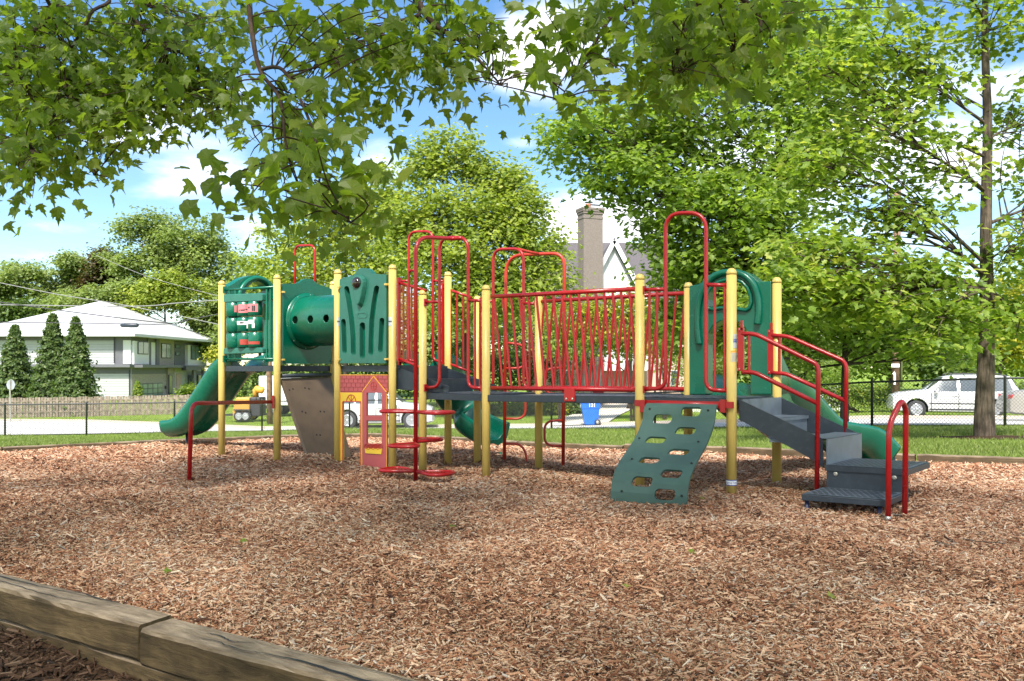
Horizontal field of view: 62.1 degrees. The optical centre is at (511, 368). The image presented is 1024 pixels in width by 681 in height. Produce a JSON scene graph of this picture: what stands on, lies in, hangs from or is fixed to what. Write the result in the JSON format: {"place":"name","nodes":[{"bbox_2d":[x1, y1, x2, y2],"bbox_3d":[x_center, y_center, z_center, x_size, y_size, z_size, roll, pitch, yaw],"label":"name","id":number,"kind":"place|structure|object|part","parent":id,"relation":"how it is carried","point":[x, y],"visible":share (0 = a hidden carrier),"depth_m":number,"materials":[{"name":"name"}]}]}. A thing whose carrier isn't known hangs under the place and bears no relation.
{"place":"outdoors","nodes":[
{"label":"outdoors","id":0,"kind":"place"},
{"bbox_2d":[0,624,152,680],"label":"mulch bed","id":1,"kind":"object","parent":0,"point":[33,665],"visible":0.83,"depth_m":3.53,"materials":[{"name":"brown wood"}]},
{"bbox_2d":[0,619,188,680],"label":"landscape timber","id":2,"kind":"object","parent":1,"relation":"on","point":[121,664],"visible":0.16,"depth_m":3.52,"materials":[{"name":"brown wood"}]},
{"bbox_2d":[0,573,172,661],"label":"landscape timber","id":3,"kind":"object","parent":2,"relation":"on","point":[106,625],"visible":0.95,"depth_m":3.63,"materials":[{"name":"brown wood"}]},
{"bbox_2d":[140,618,417,680],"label":"landscape timber","id":4,"kind":"object","parent":2,"relation":"on","point":[189,651],"visible":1,"depth_m":3.12,"materials":[{"name":"brown wood"}]},
{"bbox_2d":[0,322,172,326],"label":"power line","id":5,"kind":"object","parent":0,"point":[129,324],"visible":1,"depth_m":43.58,"materials":[{"name":"grey metal"}]},
{"bbox_2d":[0,302,217,322],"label":"power line","id":6,"kind":"object","parent":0,"point":[108,316],"visible":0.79,"depth_m":43.38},
{"bbox_2d":[0,300,217,306],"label":"power line","id":7,"kind":"object","parent":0,"point":[114,306],"visible":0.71,"depth_m":43.98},
{"bbox_2d":[0,282,248,332],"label":"power line","id":8,"kind":"object","parent":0,"point":[110,302],"visible":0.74,"depth_m":42.99,"materials":[{"name":"black rubber"}]},
{"bbox_2d":[96,255,217,295],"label":"power line","id":9,"kind":"object","parent":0,"point":[156,279],"visible":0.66,"depth_m":69.99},
{"bbox_2d":[0,424,1023,459],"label":"lawn grass","id":10,"kind":"structure","parent":0,"point":[948,446],"depth_m":17.43,"materials":[{"name":"green plant"}]},
{"bbox_2d":[0,370,1023,460],"bbox_3d":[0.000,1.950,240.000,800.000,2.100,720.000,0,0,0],"label":"ground","id":11,"kind":"structure","parent":0,"point":[906,386],"depth_m":47.84,"materials":[{"name":"green plant"}]},
{"bbox_2d":[6,379,14,421],"bbox_3d":[-27.754,1.870,47.014,0.600,2.568,0.078,0,0,14],"label":"road sign","id":12,"kind":"object","parent":11,"relation":"on","point":[10,384],"visible":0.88,"depth_m":46.99,"materials":[{"name":"white metal"}]},
{"bbox_2d":[0,324,37,411],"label":"conifer","id":13,"kind":"object","parent":11,"relation":"on","point":[15,364],"visible":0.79,"depth_m":55.49,"materials":[{"name":"green plant"}]},
{"bbox_2d":[0,295,53,321],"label":"background tree","id":14,"kind":"object","parent":11,"relation":"on","point":[8,313],"visible":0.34,"depth_m":99.33,"materials":[{"name":"green plant"}]},
{"bbox_2d":[0,258,82,306],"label":"background tree","id":15,"kind":"object","parent":11,"relation":"on","point":[16,274],"visible":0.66,"depth_m":106.92,"materials":[{"name":"green plant"}]},
{"bbox_2d":[22,312,65,415],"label":"conifer","id":16,"kind":"object","parent":11,"relation":"on","point":[52,343],"visible":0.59,"depth_m":54.41,"materials":[{"name":"green plant"}]},
{"bbox_2d":[42,246,91,304],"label":"background tree","id":17,"kind":"object","parent":11,"relation":"on","point":[67,264],"visible":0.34,"depth_m":108.44,"materials":[{"name":"green plant"}]},
{"bbox_2d":[46,315,113,416],"bbox_3d":[-27.644,-0.182,54.170,3.867,6.489,4.175,0,0,-38],"label":"conifer","id":18,"kind":"object","parent":11,"relation":"on","point":[74,378],"visible":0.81,"depth_m":53.49,"materials":[{"name":"green plant"}]},
{"bbox_2d":[29,273,151,314],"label":"background tree","id":19,"kind":"object","parent":11,"relation":"on","point":[105,293],"visible":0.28,"depth_m":98.41,"materials":[{"name":"green plant"}]},
{"bbox_2d":[0,394,188,417],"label":"wooden fence","id":20,"kind":"object","parent":11,"relation":"on","point":[129,398],"visible":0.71,"depth_m":52.65,"materials":[{"name":"brown wood"}]},
{"bbox_2d":[66,241,126,302],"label":"background tree","id":21,"kind":"object","parent":11,"relation":"on","point":[94,273],"visible":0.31,"depth_m":106.63,"materials":[{"name":"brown plant"}]},
{"bbox_2d":[0,301,214,398],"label":"modern house","id":22,"kind":"structure","parent":11,"relation":"on","point":[155,360],"depth_m":83.24,"materials":[{"name":"grey paint"}]},
{"bbox_2d":[137,341,148,353],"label":"window","id":23,"kind":"structure","parent":22,"relation":"in","point":[142,347],"depth_m":81.82,"materials":[{"name":"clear glass"}]},
{"bbox_2d":[140,383,162,396],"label":"window","id":24,"kind":"structure","parent":22,"relation":"in","point":[149,389],"depth_m":84.62,"materials":[{"name":"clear glass"}]},
{"bbox_2d":[161,343,170,357],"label":"window","id":25,"kind":"structure","parent":22,"relation":"in","point":[165,348],"depth_m":87.84,"materials":[{"name":"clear glass"}]},
{"bbox_2d":[168,375,171,394],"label":"window","id":26,"kind":"structure","parent":22,"relation":"in","point":[169,376],"depth_m":88.77,"materials":[{"name":"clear glass"}]},
{"bbox_2d":[176,374,181,392],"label":"front door","id":27,"kind":"structure","parent":22,"relation":"in","point":[178,376],"depth_m":91.72,"materials":[{"name":"beige wood"}]},
{"bbox_2d":[188,375,191,389],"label":"window","id":28,"kind":"structure","parent":22,"relation":"in","point":[189,376],"depth_m":94.80,"materials":[{"name":"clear glass"}]},
{"bbox_2d":[191,345,203,359],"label":"window","id":29,"kind":"structure","parent":22,"relation":"in","point":[195,355],"depth_m":96.01,"materials":[{"name":"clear glass"}]},
{"bbox_2d":[132,379,142,401],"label":"conifer","id":30,"kind":"object","parent":11,"relation":"on","point":[137,389],"visible":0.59,"depth_m":73.81,"materials":[{"name":"green plant"}]},
{"bbox_2d":[87,204,200,310],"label":"background tree","id":31,"kind":"object","parent":11,"relation":"on","point":[139,223],"visible":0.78,"depth_m":104.30,"materials":[{"name":"green plant"}]},
{"bbox_2d":[110,267,217,326],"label":"background tree","id":32,"kind":"object","parent":11,"relation":"on","point":[150,291],"visible":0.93,"depth_m":96.16,"materials":[{"name":"green plant"}]},
{"bbox_2d":[172,379,197,401],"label":"shrub","id":33,"kind":"object","parent":11,"relation":"on","point":[183,389],"visible":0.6,"depth_m":69.72,"materials":[{"name":"green plant"}]},
{"bbox_2d":[144,208,250,331],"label":"background tree","id":34,"kind":"object","parent":11,"relation":"on","point":[197,253],"visible":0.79,"depth_m":103.53,"materials":[{"name":"green plant"}]},
{"bbox_2d":[197,344,217,369],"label":"tall shrub","id":35,"kind":"object","parent":11,"relation":"on","point":[214,354],"visible":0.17,"depth_m":69.55,"materials":[{"name":"yellow plant"}]},
{"bbox_2d":[176,280,254,368],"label":"background tree","id":36,"kind":"object","parent":11,"relation":"on","point":[209,308],"visible":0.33,"depth_m":97.80,"materials":[{"name":"green plant"}]},
{"bbox_2d":[207,254,278,385],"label":"background tree","id":37,"kind":"object","parent":11,"relation":"on","point":[253,290],"visible":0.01,"depth_m":88.25,"materials":[{"name":"green plant"}]},
{"bbox_2d":[225,385,266,420],"bbox_3d":[-14.180,1.811,44.974,2.292,1.863,1.569,0,0,0],"label":"chipper trailer","id":38,"kind":"object","parent":11,"relation":"on","point":[258,389],"visible":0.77,"depth_m":44.45,"materials":[{"name":"metal"}]},
{"bbox_2d":[266,362,272,423],"bbox_3d":[-12.139,-0.136,42.500,0.370,6.631,0.300,0,0,0],"label":"utility pole","id":39,"kind":"object","parent":11,"relation":"on","point":[269,389],"visible":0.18,"depth_m":42.38,"materials":[{"name":"brown wood"}]},
{"bbox_2d":[259,376,289,413],"bbox_3d":[-12.916,1.567,50.000,3.362,2.300,2.100,0,0,0],"label":"box truck","id":40,"kind":"object","parent":11,"relation":"on","point":[262,381],"visible":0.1,"depth_m":48.95,"materials":[{"name":"white metal"}]},
{"bbox_2d":[210,357,433,406],"bbox_3d":[-12.659,0.632,62.138,19.452,4.847,4.941,0,0,0],"label":"tall shrub","id":41,"kind":"object","parent":11,"relation":"on","point":[252,380],"visible":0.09,"depth_m":61.69,"materials":[{"name":"green plant"}]},
{"bbox_2d":[218,154,430,410],"bbox_3d":[-12.174,-5.640,54.477,15.081,16.990,8.614,0,0,15],"label":"poplar tree","id":42,"kind":"object","parent":11,"relation":"on","point":[324,273],"visible":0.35,"depth_m":53.62,"materials":[{"name":"green plant"}]},
{"bbox_2d":[288,294,413,374],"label":"background tree","id":43,"kind":"object","parent":11,"relation":"on","point":[356,364],"visible":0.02,"depth_m":79.58,"materials":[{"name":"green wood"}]},
{"bbox_2d":[358,286,490,375],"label":"background tree","id":44,"kind":"object","parent":11,"relation":"on","point":[429,343],"visible":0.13,"depth_m":76.45,"materials":[{"name":"green plant"}]},
{"bbox_2d":[0,0,945,269],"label":"overhanging maple","id":45,"kind":"object","parent":11,"relation":"on","point":[90,98],"visible":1,"depth_m":5.25,"materials":[{"name":"green plant"}]},
{"bbox_2d":[359,117,595,373],"bbox_3d":[-1.948,-5.411,44.214,12.434,16.351,8.722,0,0,0],"label":"ash tree","id":46,"kind":"object","parent":11,"relation":"on","point":[503,198],"visible":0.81,"depth_m":44.01,"materials":[{"name":"green plant"}]},
{"bbox_2d":[427,291,549,390],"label":"background tree","id":47,"kind":"object","parent":11,"relation":"on","point":[496,345],"visible":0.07,"depth_m":75.14,"materials":[{"name":"green plant"}]},
{"bbox_2d":[481,402,506,415],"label":"shrub","id":48,"kind":"object","parent":11,"relation":"on","point":[492,408],"visible":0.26,"depth_m":47.59,"materials":[{"name":"green plant"}]},
{"bbox_2d":[427,331,580,413],"bbox_3d":[-0.738,0.203,50.026,9.654,4.906,3.622,0,0,0],"label":"tall shrub","id":49,"kind":"object","parent":11,"relation":"on","point":[497,374],"visible":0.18,"depth_m":49.74,"materials":[{"name":"green plant"}]},
{"bbox_2d":[495,391,523,415],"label":"shrub","id":50,"kind":"object","parent":11,"relation":"on","point":[512,404],"visible":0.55,"depth_m":47.41,"materials":[{"name":"green plant"}]},
{"bbox_2d":[0,436,1023,680],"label":"mulch bed","id":51,"kind":"object","parent":11,"relation":"on","point":[423,678],"visible":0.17,"depth_m":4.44,"materials":[{"name":"wood"}]},
{"bbox_2d":[1,440,154,451],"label":"edging timber","id":52,"kind":"object","parent":51,"relation":"on","point":[19,448],"visible":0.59,"depth_m":13.64,"materials":[{"name":"brown wood"}]},
{"bbox_2d":[163,567,171,572],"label":"fallen leaf","id":53,"kind":"object","parent":51,"relation":"on","point":[166,569],"visible":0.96,"depth_m":4.50,"materials":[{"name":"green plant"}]},
{"bbox_2d":[154,435,272,441],"bbox_3d":[-5.351,1.361,15.449,2.254,0.230,0.149,1,-1,-41],"label":"edging timber","id":54,"kind":"object","parent":51,"relation":"on","point":[230,439],"visible":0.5,"depth_m":15.53,"materials":[{"name":"brown wood"}]},
{"bbox_2d":[281,433,369,437],"bbox_3d":[-3.651,1.384,16.549,1.823,0.230,0.148,0,0,-22],"label":"edging timber","id":55,"kind":"object","parent":51,"relation":"on","point":[351,435],"visible":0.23,"depth_m":16.65,"materials":[{"name":"brown wood"}]},
{"bbox_2d":[370,433,440,437],"bbox_3d":[-2.049,1.380,16.399,1.790,0.230,0.149,-1,0,34],"label":"edging timber","id":56,"kind":"object","parent":51,"relation":"on","point":[397,435],"visible":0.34,"depth_m":16.41,"materials":[{"name":"brown wood"}]},
{"bbox_2d":[441,436,519,445],"bbox_3d":[-0.584,1.354,15.149,0.150,0.231,2.058,0,-1,-44],"label":"edging timber","id":57,"kind":"object","parent":51,"relation":"on","point":[469,440],"visible":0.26,"depth_m":15.31,"materials":[{"name":"brown wood"}]},
{"bbox_2d":[159,211,929,521],"bbox_3d":[-0.880,-0.147,10.627,10.777,3.430,5.016,0,0,20],"label":"playground structure","id":58,"kind":"object","parent":51,"relation":"on","point":[352,319],"visible":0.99,"depth_m":9.48,"materials":[{"name":"green plastic"},{"name":"charcoal steel"},{"name":"red painted steel"}]},
{"bbox_2d":[518,441,623,449],"bbox_3d":[0.945,1.327,13.850,1.952,0.230,0.149,-1,0,34],"label":"edging timber","id":59,"kind":"object","parent":51,"relation":"on","point":[569,445],"visible":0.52,"depth_m":13.70,"materials":[{"name":"brown wood"}]},
{"bbox_2d":[624,444,722,453],"bbox_3d":[2.462,1.279,13.001,1.509,0.230,0.147,-1,0,23],"label":"edging timber","id":60,"kind":"object","parent":51,"relation":"on","point":[714,449],"visible":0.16,"depth_m":12.70,"materials":[{"name":"brown wood"}]},
{"bbox_2d":[722,446,915,460],"bbox_3d":[4.256,1.258,11.975,2.613,0.230,0.149,-1,0,34],"label":"edging timber","id":61,"kind":"object","parent":51,"relation":"on","point":[768,451],"visible":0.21,"depth_m":12.25,"materials":[{"name":"brown wood"}]},
{"bbox_2d":[827,591,836,598],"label":"fallen leaf","id":62,"kind":"object","parent":51,"relation":"on","point":[831,595],"visible":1,"depth_m":3.94,"materials":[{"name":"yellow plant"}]},
{"bbox_2d":[934,539,1005,545],"bbox_3d":[2.898,1.103,5.422,0.590,0.062,0.178,0,0,-31],"label":"fallen stick","id":63,"kind":"object","parent":51,"relation":"on","point":[969,540],"visible":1,"depth_m":5.49,"materials":[{"name":"brown wood"}]},
{"bbox_2d":[917,454,1023,464],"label":"edging timber","id":64,"kind":"object","parent":51,"relation":"on","point":[939,458],"visible":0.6,"depth_m":10.94,"materials":[{"name":"brown wood"}]},
{"bbox_2d":[0,375,1023,435],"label":"chain link fence","id":65,"kind":"object","parent":11,"relation":"on","point":[1004,396],"visible":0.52,"depth_m":29.66,"materials":[{"name":"black metal"}]},
{"bbox_2d":[452,271,583,391],"bbox_3d":[0.863,-2.021,56.255,11.019,9.275,6.619,0,0,0],"label":"background tree","id":66,"kind":"object","parent":11,"relation":"on","point":[509,331],"visible":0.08,"depth_m":55.46,"materials":[{"name":"green plant"}]},
{"bbox_2d":[512,402,549,415],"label":"shrub","id":67,"kind":"object","parent":11,"relation":"on","point":[532,408],"visible":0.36,"depth_m":47.34,"materials":[{"name":"green plant"}]},
{"bbox_2d":[531,391,558,414],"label":"shrub","id":68,"kind":"object","parent":11,"relation":"on","point":[547,407],"visible":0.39,"depth_m":47.32,"materials":[{"name":"green plant"}]},
{"bbox_2d":[511,302,606,422],"bbox_3d":[2.309,-0.333,40.102,4.759,5.847,3.106,0,0,0],"label":"tall shrub","id":69,"kind":"object","parent":11,"relation":"on","point":[553,345],"visible":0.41,"depth_m":39.81,"materials":[{"name":"green plant"}]},
{"bbox_2d":[550,402,579,414],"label":"shrub","id":70,"kind":"object","parent":11,"relation":"on","point":[566,406],"visible":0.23,"depth_m":47.27,"materials":[{"name":"green plant"}]},
{"bbox_2d":[565,391,587,414],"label":"shrub","id":71,"kind":"object","parent":11,"relation":"on","point":[576,408],"visible":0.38,"depth_m":47.19,"materials":[{"name":"green plant"}]},
{"bbox_2d":[551,286,632,392],"bbox_3d":[3.981,-0.764,39.977,4.469,6.597,3.153,0,0,0],"label":"tall shrub","id":72,"kind":"object","parent":11,"relation":"on","point":[592,308],"visible":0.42,"depth_m":39.75,"materials":[{"name":"green plant"}]},
{"bbox_2d":[521,201,683,403],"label":"gabled house","id":73,"kind":"structure","parent":11,"relation":"on","point":[604,261],"depth_m":58.35,"materials":[{"name":"white paint"}]},
{"bbox_2d":[670,370,676,385],"bbox_3d":[11.435,0.653,59.958,0.494,1.094,0.085,0,0,0],"label":"window","id":74,"kind":"structure","parent":73,"relation":"in","point":[673,371],"depth_m":59.92,"materials":[{"name":"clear glass"}]},
{"bbox_2d":[554,300,673,407],"bbox_3d":[6.388,-1.074,51.836,8.349,7.085,7.348,0,0,0],"label":"background tree","id":75,"kind":"object","parent":11,"relation":"on","point":[614,351],"visible":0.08,"depth_m":51.61,"materials":[{"name":"green plant"}]},
{"bbox_2d":[593,280,671,420],"bbox_3d":[5.655,-0.850,39.965,4.249,6.634,3.312,0,0,0],"label":"tall shrub","id":76,"kind":"object","parent":11,"relation":"on","point":[626,302],"visible":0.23,"depth_m":39.71,"materials":[{"name":"green plant"}]},
{"bbox_2d":[616,309,683,419],"bbox_3d":[7.275,-0.241,40.219,4.101,5.282,3.216,0,0,-38],"label":"tall shrub","id":77,"kind":"object","parent":11,"relation":"on","point":[676,360],"visible":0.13,"depth_m":39.90,"materials":[{"name":"green plant"}]},
{"bbox_2d":[503,0,914,367],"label":"maple tree","id":78,"kind":"object","parent":11,"relation":"on","point":[739,222],"visible":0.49,"depth_m":23.01,"materials":[{"name":"green plant"}]},
{"bbox_2d":[716,321,796,382],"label":"background tree","id":79,"kind":"object","parent":11,"relation":"on","point":[721,357],"depth_m":73.62,"materials":[{"name":"green plant"}]},
{"bbox_2d":[667,350,863,393],"bbox_3d":[16.645,0.374,55.935,13.520,3.676,4.549,0,0,0],"label":"tall shrub","id":80,"kind":"object","parent":11,"relation":"on","point":[681,373],"visible":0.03,"depth_m":55.76,"materials":[{"name":"green plant"}]},
{"bbox_2d":[716,302,836,382],"bbox_3d":[16.661,-1.432,54.246,9.643,7.170,7.255,0,0,0],"label":"background tree","id":81,"kind":"object","parent":11,"relation":"on","point":[747,376],"visible":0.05,"depth_m":53.20,"materials":[{"name":"green plant"}]},
{"bbox_2d":[800,359,860,399],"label":"shrub","id":82,"kind":"object","parent":11,"relation":"on","point":[825,378],"visible":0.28,"depth_m":38.74,"materials":[{"name":"green plant"}]},
{"bbox_2d":[790,273,881,381],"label":"background tree","id":83,"kind":"object","parent":11,"relation":"on","point":[828,341],"visible":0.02,"depth_m":70.90,"materials":[{"name":"green plant"}]},
{"bbox_2d":[821,377,904,412],"bbox_3d":[15.873,1.216,38.532,4.353,1.657,2.015,0,0,0],"label":"hedge","id":84,"kind":"object","parent":11,"relation":"on","point":[855,398],"visible":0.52,"depth_m":38.36,"materials":[{"name":"green plant"}]},
{"bbox_2d":[716,0,1023,435],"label":"oak tree","id":85,"kind":"object","parent":11,"relation":"on","point":[859,295],"visible":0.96,"depth_m":15.55,"materials":[{"name":"green plant"}]},
{"bbox_2d":[755,212,1022,421],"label":"maple tree","id":86,"kind":"object","parent":11,"relation":"on","point":[846,349],"visible":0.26,"depth_m":21.50,"materials":[{"name":"green plant"}]},
{"bbox_2d":[891,190,902,412],"bbox_3d":[16.921,-2.772,37.485,0.535,10.253,0.370,0,0,0],"label":"utility pole","id":87,"kind":"object","parent":11,"relation":"on","point":[897,370],"visible":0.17,"depth_m":37.36,"materials":[{"name":"brown wood"}]},
{"bbox_2d":[823,290,971,383],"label":"background tree","id":88,"kind":"object","parent":11,"relation":"on","point":[870,376],"depth_m":69.69,"materials":[{"name":"green plant"}]},
{"bbox_2d":[824,312,976,391],"bbox_3d":[23.029,-1.679,50.250,9.566,7.268,7.524,0,0,0],"label":"background tree","id":89,"kind":"object","parent":11,"relation":"on","point":[888,371],"visible":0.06,"depth_m":50.19,"materials":[{"name":"green plant"}]},
{"bbox_2d":[882,345,1007,386],"bbox_3d":[23.918,0.012,47.144,6.374,3.859,6.416,0,0,0],"label":"background tree","id":90,"kind":"object","parent":11,"relation":"on","point":[922,367],"visible":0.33,"depth_m":46.53,"materials":[{"name":"green plant"}]},
{"bbox_2d":[916,435,1023,439],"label":"bare soil","id":91,"kind":"structure","parent":11,"relation":"on","point":[996,436],"depth_m":16.25,"materials":[{"name":"brown soil"}]},
{"bbox_2d":[918,276,1023,379],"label":"background tree","id":92,"kind":"object","parent":11,"relation":"on","point":[971,297],"visible":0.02,"depth_m":69.14,"materials":[{"name":"green plant"}]},
{"bbox_2d":[937,261,1023,375],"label":"background tree","id":93,"kind":"object","parent":11,"relation":"on","point":[1015,351],"visible":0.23,"depth_m":51.92,"materials":[{"name":"green plant"}]},
{"bbox_2d":[995,261,1023,384],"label":"background tree","id":94,"kind":"object","parent":11,"relation":"on","point":[1012,373],"visible":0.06,"depth_m":67.49,"materials":[{"name":"green plant"}]},
{"bbox_2d":[1014,380,1023,389],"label":"hedge","id":95,"kind":"object","parent":11,"relation":"on","point":[1022,385],"visible":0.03,"depth_m":38.54,"materials":[{"name":"green plant"}]},
{"bbox_2d":[0,418,1023,434],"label":"road","id":96,"kind":"structure","parent":0,"point":[155,426],"depth_m":35.65,"materials":[{"name":"grey asphalt"}]},
{"bbox_2d":[344,393,435,427],"bbox_3d":[-5.847,1.736,37.852,4.831,1.788,2.275,0,0,-1],"label":"suv","id":97,"kind":"object","parent":96,"relation":"on","point":[404,419],"visible":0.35,"depth_m":36.94,"materials":[{"name":"white paint"}]},
{"bbox_3d":[-6.381,1.250,37.019,0.824,0.541,0.194,0,0,-1],"label":"side window","id":98,"kind":"part","parent":97,"relation":"part of","materials":[{"name":"grey glass"}]},
{"bbox_3d":[-5.414,1.268,37.052,0.906,0.560,0.228,0,0,-1],"label":"side window","id":99,"kind":"part","parent":97,"relation":"part of","materials":[{"name":"grey glass"}]},
{"bbox_2d":[0,415,1023,428],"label":"kerb","id":100,"kind":"structure","parent":96,"relation":"on","point":[630,422],"depth_m":38.15,"materials":[{"name":"concrete"}]},
{"bbox_2d":[580,403,600,424],"bbox_3d":[3.488,1.936,37.700,1.014,1.115,0.860,0,0,0],"label":"recycling bin","id":101,"kind":"object","parent":96,"relation":"on","point":[596,414],"visible":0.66,"depth_m":37.35,"materials":[{"name":"blue plastic"}]},
{"bbox_2d":[886,373,1018,415],"bbox_3d":[17.558,1.062,33.929,4.690,1.788,2.220,0,0,17],"label":"suv","id":102,"kind":"object","parent":96,"relation":"on","point":[942,397],"visible":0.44,"depth_m":33.22,"materials":[{"name":"white paint"}]},
{"bbox_3d":[16.946,0.627,33.293,0.880,0.557,0.221,0,0,17],"label":"side window","id":103,"kind":"part","parent":102,"relation":"part of","materials":[{"name":"grey glass"}]},
{"bbox_3d":[17.843,0.609,33.012,0.800,0.538,0.188,0,0,17],"label":"side window","id":104,"kind":"part","parent":102,"relation":"part of","materials":[{"name":"grey glass"}]},
{"bbox_3d":[18.752,0.605,32.736,0.940,0.531,0.180,0,0,17],"label":"side window","id":105,"kind":"part","parent":102,"relation":"part of","materials":[{"name":"grey glass"}]},
{"bbox_2d":[996,389,1023,414],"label":"sedan","id":106,"kind":"object","parent":96,"relation":"on","point":[1012,403],"visible":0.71,"depth_m":27.95,"materials":[{"name":"beige paint"}]},
{"bbox_2d":[0,0,1023,370],"label":"sky","id":107,"kind":"structure","parent":0,"point":[159,184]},
{"bbox_2d":[552,403,629,425],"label":"driveway","id":108,"kind":"structure","parent":0,"point":[611,407],"depth_m":45.68,"materials":[{"name":"concrete"}]}
]}

